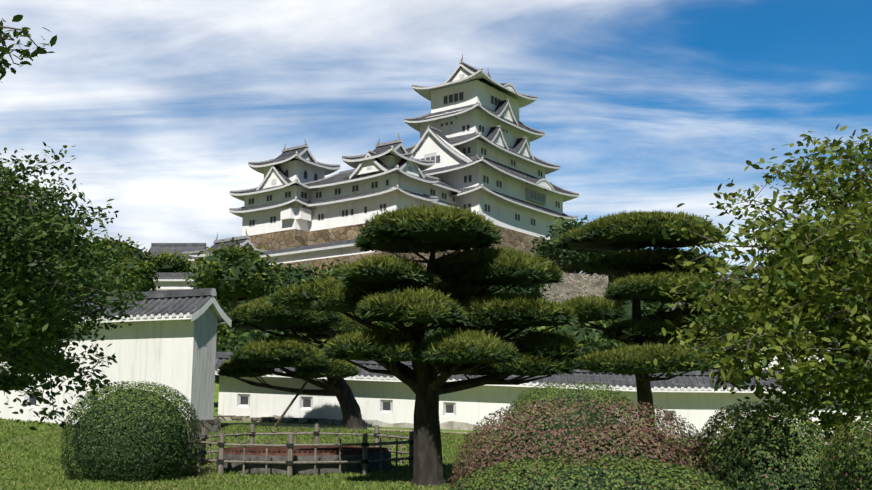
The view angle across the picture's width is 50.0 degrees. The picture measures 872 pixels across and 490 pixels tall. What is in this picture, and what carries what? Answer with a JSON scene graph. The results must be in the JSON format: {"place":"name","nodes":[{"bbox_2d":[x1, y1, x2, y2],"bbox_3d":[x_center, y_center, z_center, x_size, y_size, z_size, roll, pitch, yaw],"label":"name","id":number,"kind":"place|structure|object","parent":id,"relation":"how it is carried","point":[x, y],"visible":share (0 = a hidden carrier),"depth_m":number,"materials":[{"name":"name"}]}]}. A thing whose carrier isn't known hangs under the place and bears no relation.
{"place":"outdoors","nodes":[
{"label":"outdoors","id":0,"kind":"place"},
{"bbox_2d":[0,417,504,489],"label":"lawn grass","id":1,"kind":"structure","parent":0,"point":[454,440],"depth_m":23.24,"materials":[{"name":"green plant"}]},
{"bbox_2d":[0,316,854,489],"bbox_3d":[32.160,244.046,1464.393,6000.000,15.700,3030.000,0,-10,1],"label":"ground","id":2,"kind":"structure","parent":0,"point":[216,395],"depth_m":29.44,"materials":[{"name":"green plant"}]},
{"bbox_2d":[0,14,153,429],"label":"tree","id":3,"kind":"object","parent":2,"relation":"on","point":[41,272],"visible":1,"depth_m":8.83,"materials":[{"name":"green plant"}]},
{"bbox_2d":[68,248,121,294],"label":"tree","id":4,"kind":"object","parent":2,"relation":"on","point":[105,257],"visible":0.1,"depth_m":99.23,"materials":[{"name":"green plant"}]},
{"bbox_2d":[85,232,158,289],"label":"tree","id":5,"kind":"object","parent":2,"relation":"on","point":[130,251],"visible":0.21,"depth_m":116.55,"materials":[{"name":"green plant"}]},
{"bbox_2d":[59,381,200,482],"bbox_3d":[-7.023,4.467,21.625,3.048,2.629,2.903,0,-10,1],"label":"round bush","id":6,"kind":"object","parent":2,"relation":"on","point":[132,434],"visible":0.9,"depth_m":20.68,"materials":[{"name":"green plant"}]},
{"bbox_2d":[107,255,159,292],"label":"tree","id":7,"kind":"object","parent":2,"relation":"on","point":[133,264],"visible":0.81,"depth_m":89.40,"materials":[{"name":"green plant"}]},
{"bbox_2d":[148,249,198,272],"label":"tree","id":8,"kind":"object","parent":2,"relation":"on","point":[170,263],"visible":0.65,"depth_m":123.25,"materials":[{"name":"green plant"}]},
{"bbox_2d":[217,325,234,340],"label":"tree","id":9,"kind":"object","parent":2,"relation":"on","point":[221,330],"visible":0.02,"depth_m":79.38,"materials":[{"name":"green plant"}]},
{"bbox_2d":[183,237,287,332],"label":"round tree","id":10,"kind":"object","parent":2,"relation":"on","point":[234,274],"visible":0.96,"depth_m":97.83,"materials":[{"name":"green plant"}]},
{"bbox_2d":[215,329,268,383],"bbox_3d":[-12.643,8.509,61.900,7.116,6.115,7.095,0,-10,1],"label":"tree","id":11,"kind":"object","parent":2,"relation":"on","point":[233,343],"visible":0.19,"depth_m":61.02,"materials":[{"name":"green plant"}]},
{"bbox_2d":[215,281,282,315],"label":"tree","id":12,"kind":"object","parent":2,"relation":"on","point":[225,306],"visible":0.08,"depth_m":115.21,"materials":[{"name":"green plant"}]},
{"bbox_2d":[226,327,311,339],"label":"tree","id":13,"kind":"object","parent":2,"relation":"on","point":[259,332],"visible":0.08,"depth_m":82.44,"materials":[{"name":"green plant"}]},
{"bbox_2d":[215,294,369,429],"bbox_3d":[-5.396,4.616,35.632,5.824,5.666,4.974,0,-10,1],"label":"leaning pine","id":14,"kind":"object","parent":2,"relation":"on","point":[304,358],"visible":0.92,"depth_m":34.77,"materials":[{"name":"green plant"}]},
{"bbox_2d":[269,262,325,293],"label":"tree","id":15,"kind":"object","parent":2,"relation":"on","point":[296,274],"visible":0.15,"depth_m":120.30,"materials":[{"name":"green plant"}]},
{"bbox_2d":[186,424,413,475],"bbox_3d":[-3.406,5.397,24.174,5.781,1.444,4.370,0,-10,1],"label":"fence","id":16,"kind":"object","parent":2,"relation":"on","point":[290,457],"visible":0.9,"depth_m":22.87,"materials":[{"name":"brown wood"}]},
{"bbox_2d":[182,133,461,298],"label":"castle building","id":17,"kind":"structure","parent":2,"relation":"on","point":[297,207],"depth_m":150.33,"materials":[{"name":"white paint"}]},
{"bbox_2d":[301,258,351,283],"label":"tree","id":18,"kind":"object","parent":2,"relation":"on","point":[334,272],"visible":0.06,"depth_m":118.14,"materials":[{"name":"green plant"}]},
{"bbox_2d":[347,312,412,331],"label":"tree","id":19,"kind":"object","parent":2,"relation":"on","point":[380,323],"visible":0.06,"depth_m":100.72,"materials":[{"name":"green plant"}]},
{"bbox_2d":[384,322,439,339],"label":"tree","id":20,"kind":"object","parent":2,"relation":"on","point":[428,333],"visible":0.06,"depth_m":77.01,"materials":[{"name":"green plant"}]},
{"bbox_2d":[266,202,583,485],"bbox_3d":[-0.359,2.291,19.728,7.063,6.234,4.191,0,-10,1],"label":"pine","id":21,"kind":"object","parent":2,"relation":"on","point":[458,298],"visible":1,"depth_m":19.40,"materials":[{"name":"green plant"}]},
{"bbox_2d":[423,265,441,282],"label":"tree","id":22,"kind":"object","parent":2,"relation":"on","point":[436,278],"depth_m":120.29,"materials":[{"name":"green plant"}]},
{"bbox_2d":[0,288,871,438],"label":"garden walls","id":23,"kind":"structure","parent":2,"relation":"on","point":[170,338],"depth_m":40.11,"materials":[{"name":"paint"}]},
{"bbox_2d":[428,323,456,333],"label":"tree","id":24,"kind":"object","parent":2,"relation":"on","point":[435,330],"visible":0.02,"depth_m":104.49,"materials":[{"name":"green plant"}]},
{"bbox_2d":[445,327,543,343],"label":"tree","id":25,"kind":"object","parent":2,"relation":"on","point":[523,333],"visible":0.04,"depth_m":88.67,"materials":[{"name":"green plant"}]},
{"bbox_2d":[145,243,847,369],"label":"stone wall","id":26,"kind":"structure","parent":2,"relation":"on","point":[575,284],"depth_m":130.17,"materials":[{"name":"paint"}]},
{"bbox_2d":[486,283,551,299],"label":"tree","id":27,"kind":"object","parent":2,"relation":"on","point":[535,289],"visible":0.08,"depth_m":121.16,"materials":[{"name":"green plant"}]},
{"bbox_2d":[498,380,646,444],"bbox_3d":[2.535,4.414,17.172,2.931,3.820,3.345,0,-10,1],"label":"hedge","id":28,"kind":"object","parent":2,"relation":"on","point":[550,394],"visible":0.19,"depth_m":16.90,"materials":[{"name":"green plant"}]},
{"bbox_2d":[531,215,613,272],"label":"tree","id":29,"kind":"object","parent":2,"relation":"on","point":[569,261],"visible":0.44,"depth_m":142.38,"materials":[{"name":"green plant"}]},
{"bbox_2d":[535,320,623,347],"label":"tree","id":30,"kind":"object","parent":2,"relation":"on","point":[578,333],"visible":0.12,"depth_m":87.12,"materials":[{"name":"green plant"}]},
{"bbox_2d":[448,388,713,489],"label":"twiggy hedge","id":31,"kind":"object","parent":2,"relation":"on","point":[585,434],"visible":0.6,"depth_m":12.78,"materials":[{"name":"brown plant"}]},
{"bbox_2d":[448,455,731,489],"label":"hedge","id":32,"kind":"object","parent":2,"relation":"on","point":[587,476],"visible":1,"depth_m":10.36,"materials":[{"name":"green plant"}]},
{"bbox_2d":[567,329,629,358],"bbox_3d":[11.105,8.712,59.285,7.131,6.723,7.088,0,-10,1],"label":"tree","id":33,"kind":"object","parent":2,"relation":"on","point":[597,346],"visible":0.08,"depth_m":58.98,"materials":[{"name":"green plant"}]},
{"bbox_2d":[605,248,644,284],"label":"tree","id":34,"kind":"object","parent":2,"relation":"on","point":[611,278],"visible":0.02,"depth_m":144.84,"materials":[{"name":"green plant"}]},
{"bbox_2d":[594,285,672,342],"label":"tree","id":35,"kind":"object","parent":2,"relation":"on","point":[647,307],"visible":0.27,"depth_m":108.34,"materials":[{"name":"green plant"}]},
{"bbox_2d":[552,209,741,430],"bbox_3d":[6.268,2.813,27.428,6.150,7.619,4.864,0,-10,1],"label":"pine","id":36,"kind":"object","parent":2,"relation":"on","point":[639,270],"visible":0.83,"depth_m":26.70,"materials":[{"name":"green plant"}]},
{"bbox_2d":[673,340,751,367],"bbox_3d":[18.052,9.276,62.923,7.442,6.836,7.328,0,-10,1],"label":"tree","id":37,"kind":"object","parent":2,"relation":"on","point":[704,350],"visible":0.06,"depth_m":61.93,"materials":[{"name":"green plant"}]},
{"bbox_2d":[642,124,871,479],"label":"tree","id":38,"kind":"object","parent":2,"relation":"on","point":[807,286],"visible":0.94,"depth_m":12.25,"materials":[{"name":"green plant"}]},
{"bbox_2d":[692,401,836,489],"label":"hedge","id":39,"kind":"object","parent":2,"relation":"on","point":[761,455],"visible":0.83,"depth_m":11.46,"materials":[{"name":"green plant"}]},
{"bbox_2d":[817,417,871,489],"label":"bush","id":40,"kind":"object","parent":2,"relation":"on","point":[854,472],"visible":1,"depth_m":9.38,"materials":[{"name":"green plant"}]},
{"bbox_2d":[0,0,871,287],"label":"sky","id":41,"kind":"structure","parent":0,"point":[164,107],"materials":[{"name":"blue"}]},
{"bbox_2d":[404,54,578,272],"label":"castle keep","id":42,"kind":"structure","parent":0,"point":[477,136],"depth_m":165.83,"materials":[{"name":"paint"}]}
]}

